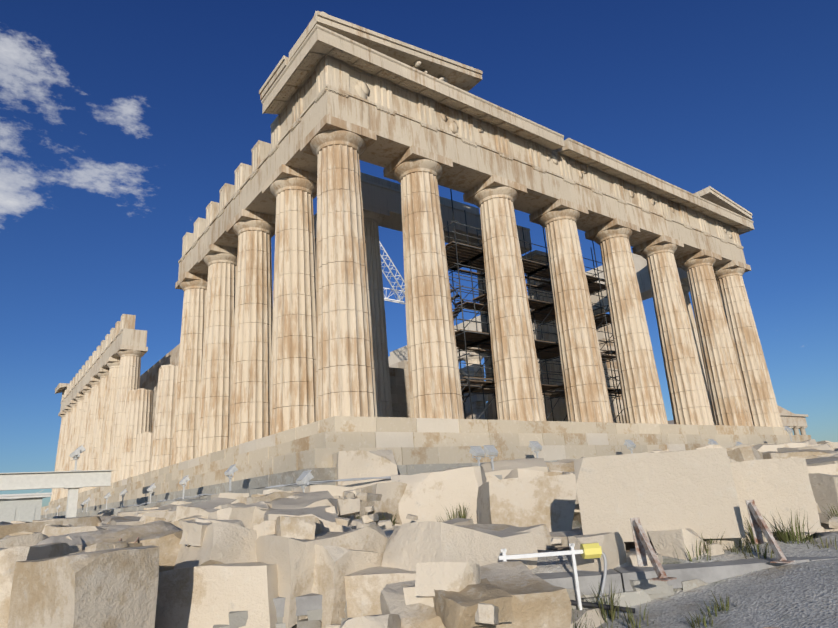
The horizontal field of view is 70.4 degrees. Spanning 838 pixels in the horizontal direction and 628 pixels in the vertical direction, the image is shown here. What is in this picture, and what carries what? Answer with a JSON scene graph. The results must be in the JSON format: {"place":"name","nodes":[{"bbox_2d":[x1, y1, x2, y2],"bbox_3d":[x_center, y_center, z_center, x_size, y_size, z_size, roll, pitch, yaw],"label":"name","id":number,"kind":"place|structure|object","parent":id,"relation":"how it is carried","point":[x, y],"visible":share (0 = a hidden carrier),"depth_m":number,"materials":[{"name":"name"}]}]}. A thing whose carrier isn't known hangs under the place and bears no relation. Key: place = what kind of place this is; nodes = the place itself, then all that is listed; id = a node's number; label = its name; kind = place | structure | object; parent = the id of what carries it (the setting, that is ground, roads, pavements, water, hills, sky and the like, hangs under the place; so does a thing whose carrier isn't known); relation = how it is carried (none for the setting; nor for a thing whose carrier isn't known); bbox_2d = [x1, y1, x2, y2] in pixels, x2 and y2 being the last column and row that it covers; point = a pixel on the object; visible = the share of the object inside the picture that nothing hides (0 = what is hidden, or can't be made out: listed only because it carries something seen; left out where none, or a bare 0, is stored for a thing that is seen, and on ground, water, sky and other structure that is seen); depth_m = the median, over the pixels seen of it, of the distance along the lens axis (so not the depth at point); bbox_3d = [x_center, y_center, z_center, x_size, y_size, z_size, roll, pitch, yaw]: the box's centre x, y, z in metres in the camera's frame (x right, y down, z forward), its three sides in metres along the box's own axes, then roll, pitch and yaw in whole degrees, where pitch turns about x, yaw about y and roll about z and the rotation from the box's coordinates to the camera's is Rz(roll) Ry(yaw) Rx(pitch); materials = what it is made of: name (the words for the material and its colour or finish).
{"place":"outdoors","nodes":[
{"label":"outdoors","id":0,"kind":"place"},
{"bbox_2d":[140,240,625,432],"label":"parthenon cella walls","id":1,"kind":"structure","parent":0,"point":[399,385],"depth_m":40.78,"materials":[{"name":"stone"}]},
{"bbox_2d":[0,439,837,627],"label":"stone blocks","id":2,"kind":"structure","parent":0,"point":[216,559],"depth_m":7.15,"materials":[{"name":"beige stone"}]},
{"bbox_2d":[0,492,51,522],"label":"site shed","id":3,"kind":"structure","parent":2,"relation":"on","point":[25,508],"depth_m":31.68,"materials":[{"name":"grey"}]},
{"bbox_2d":[0,444,111,517],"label":"concrete beam structure","id":4,"kind":"object","parent":2,"relation":"on","point":[73,481],"visible":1,"depth_m":23.02,"materials":[{"name":"paint"}]},
{"bbox_2d":[118,488,127,507],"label":"floodlight","id":5,"kind":"object","parent":2,"relation":"on","point":[123,492],"visible":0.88,"depth_m":27.05,"materials":[{"name":"grey paint"}]},
{"bbox_2d":[145,483,155,505],"bbox_3d":[-10.476,7.544,23.108,0.440,1.832,0.440,9,-21,-36],"label":"floodlight","id":6,"kind":"object","parent":2,"relation":"on","point":[151,487],"visible":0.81,"depth_m":23.21,"materials":[{"name":"grey paint"}]},
{"bbox_2d":[179,475,189,498],"bbox_3d":[-7.863,6.237,19.795,0.440,1.664,0.440,9,-21,-36],"label":"floodlight","id":7,"kind":"object","parent":2,"relation":"on","point":[185,479],"visible":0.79,"depth_m":19.88,"materials":[{"name":"grey paint"}]},
{"bbox_2d":[224,464,237,490],"bbox_3d":[-5.241,4.969,16.460,0.440,1.545,0.440,9,-21,-36],"label":"floodlight","id":8,"kind":"object","parent":2,"relation":"on","point":[231,469],"visible":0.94,"depth_m":16.54,"materials":[{"name":"grey paint"}]},
{"bbox_2d":[101,476,390,509],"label":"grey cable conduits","id":9,"kind":"object","parent":2,"relation":"on","point":[326,481],"visible":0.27,"depth_m":14.85,"materials":[{"name":"grey plastic"}]},
{"bbox_2d":[296,470,313,492],"bbox_3d":[-2.489,4.063,12.872,0.440,1.299,0.440,9,-21,-36],"label":"floodlight","id":10,"kind":"object","parent":2,"relation":"on","point":[305,477],"visible":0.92,"depth_m":12.93,"materials":[{"name":"grey paint"}]},
{"bbox_2d":[213,575,739,627],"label":"ground","id":11,"kind":"structure","parent":2,"relation":"on","point":[645,590],"depth_m":6.42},
{"bbox_2d":[469,446,484,465],"bbox_3d":[1.627,4.266,15.845,0.440,1.482,0.440,9,-21,-36],"label":"floodlight","id":12,"kind":"object","parent":2,"relation":"on","point":[476,451],"visible":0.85,"depth_m":15.94,"materials":[{"name":"grey paint"}]},
{"bbox_2d":[483,445,501,479],"bbox_3d":[2.021,4.303,16.140,0.440,1.470,0.440,9,-21,-36],"label":"floodlight","id":13,"kind":"object","parent":2,"relation":"on","point":[490,450],"visible":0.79,"depth_m":16.21,"materials":[{"name":"grey paint"}]},
{"bbox_2d":[528,441,548,469],"bbox_3d":[3.693,4.659,18.378,0.440,1.446,0.440,9,-21,-36],"label":"floodlight","id":14,"kind":"object","parent":2,"relation":"on","point":[534,445],"visible":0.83,"depth_m":18.46,"materials":[{"name":"grey paint"}]},
{"bbox_2d":[354,503,837,627],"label":"grass tufts","id":15,"kind":"object","parent":2,"relation":"on","point":[782,535],"visible":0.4,"depth_m":6.89,"materials":[{"name":"green plant"}]},
{"bbox_2d":[547,541,653,551],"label":"timber sleepers","id":16,"kind":"object","parent":2,"relation":"on","point":[629,546],"visible":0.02,"depth_m":8.01,"materials":[{"name":"brown wood"}]},
{"bbox_2d":[570,600,634,613],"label":"steel pipes","id":17,"kind":"object","parent":2,"relation":"on","point":[590,604],"visible":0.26,"depth_m":6.20,"materials":[{"name":"grey metal"}]},
{"bbox_2d":[624,440,635,453],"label":"floodlight","id":18,"kind":"object","parent":2,"relation":"on","point":[629,443],"visible":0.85,"depth_m":21.38,"materials":[{"name":"grey paint"}]},
{"bbox_2d":[708,439,717,444],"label":"floodlight","id":19,"kind":"object","parent":2,"relation":"on","point":[711,442],"visible":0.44,"depth_m":24.83,"materials":[{"name":"grey paint"}]},
{"bbox_2d":[0,0,837,506],"label":"sky","id":20,"kind":"structure","parent":0,"point":[121,121],"materials":[{"name":"blue"}]},
{"bbox_2d":[531,520,837,627],"bbox_3d":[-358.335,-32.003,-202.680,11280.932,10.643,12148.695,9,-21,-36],"label":"gravel path","id":21,"kind":"structure","parent":0,"point":[801,595],"depth_m":5.87,"materials":[{"name":"grey gravel"}]},
{"bbox_2d":[100,492,111,510],"bbox_3d":[-15.669,10.368,29.648,0.440,2.798,0.440,9,-21,-36],"label":"floodlight","id":22,"kind":"object","parent":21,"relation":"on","point":[107,496],"visible":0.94,"depth_m":29.87,"materials":[{"name":"grey paint"}]},
{"bbox_2d":[40,487,297,519],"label":"foundation ledge blocks","id":23,"kind":"structure","parent":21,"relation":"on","point":[149,505],"depth_m":20.50,"materials":[{"name":"beige stone"}]},
{"bbox_2d":[40,459,574,517],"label":"parthenon foundation courses","id":24,"kind":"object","parent":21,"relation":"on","point":[292,477],"visible":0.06,"depth_m":17.41,"materials":[{"name":"beige stone"}]},
{"bbox_2d":[41,416,810,514],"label":"parthenon crepidoma steps","id":25,"kind":"structure","parent":24,"relation":"on","point":[405,440],"depth_m":21.06,"materials":[{"name":"beige stone"}]},
{"bbox_2d":[50,114,782,500],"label":"columns","id":26,"kind":"structure","parent":25,"relation":"on","point":[260,358],"depth_m":26.19,"materials":[{"name":"beige stone"}]},
{"bbox_2d":[55,24,753,410],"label":"entablature","id":27,"kind":"structure","parent":26,"relation":"on","point":[397,106],"depth_m":26.43,"materials":[{"name":"beige stone"}]},
{"bbox_2d":[412,61,447,82],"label":"sculpture fragments","id":28,"kind":"object","parent":27,"relation":"on","point":[416,64],"visible":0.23,"depth_m":23.98,"materials":[{"name":"stone"}]},
{"bbox_2d":[259,11,751,219],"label":"parthenon pediment remains","id":29,"kind":"object","parent":27,"relation":"on","point":[464,77],"visible":0.21,"depth_m":23.59,"materials":[{"name":"beige stone"}]},
{"bbox_2d":[363,203,714,424],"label":"inner columns","id":30,"kind":"structure","parent":25,"relation":"on","point":[374,217],"depth_m":30.27,"materials":[{"name":"beige stone"}]},
{"bbox_2d":[314,172,531,254],"bbox_3d":[0.366,-4.691,33.098,11.792,1.852,4.850,9,-21,-36],"label":"inner architrave","id":31,"kind":"object","parent":30,"relation":"on","point":[381,193],"visible":0.38,"depth_m":30.84,"materials":[{"name":"grey stone"}]},
{"bbox_2d":[498,543,606,609],"bbox_3d":[1.474,2.969,6.335,1.173,0.946,0.150,-3,-17,-3],"label":"instrument stand","id":32,"kind":"object","parent":21,"relation":"on","point":[589,550],"visible":0.81,"depth_m":6.41,"materials":[{"name":"white paint"}]},
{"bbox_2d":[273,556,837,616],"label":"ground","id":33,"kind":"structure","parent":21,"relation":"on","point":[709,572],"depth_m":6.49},
{"bbox_2d":[745,500,794,562],"bbox_3d":[3.861,2.398,6.589,0.235,0.639,0.481,0,-18,-15],"label":"steel prop","id":34,"kind":"object","parent":33,"relation":"on","point":[758,523],"visible":1,"depth_m":6.71,"materials":[{"name":"grey metal"}]},
{"bbox_2d":[630,517,676,580],"bbox_3d":[2.333,2.372,6.021,0.230,0.566,0.503,1,-18,-18],"label":"steel prop","id":35,"kind":"object","parent":21,"relation":"on","point":[642,543],"visible":1,"depth_m":6.16,"materials":[{"name":"grey metal"}]},
{"bbox_2d":[668,405,807,434],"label":"distant building","id":36,"kind":"structure","parent":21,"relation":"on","point":[795,422],"depth_m":78.92,"materials":[{"name":"stone"}]},
{"bbox_2d":[784,426,792,442],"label":"floodlight","id":37,"kind":"object","parent":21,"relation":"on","point":[787,429],"visible":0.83,"depth_m":29.39,"materials":[{"name":"grey paint"}]},
{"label":"parthenon cella platform","id":38,"kind":"structure","parent":0,"visible":0},
{"bbox_2d":[379,241,404,303],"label":"crane","id":39,"kind":"object","parent":38,"relation":"on","point":[400,301],"visible":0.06,"depth_m":49.90,"materials":[{"name":"white paint"}]},
{"bbox_2d":[443,189,623,422],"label":"scaffold tubes","id":40,"kind":"object","parent":38,"relation":"on","point":[460,255],"visible":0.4,"depth_m":28.50,"materials":[{"name":"grey metal"}]}
]}

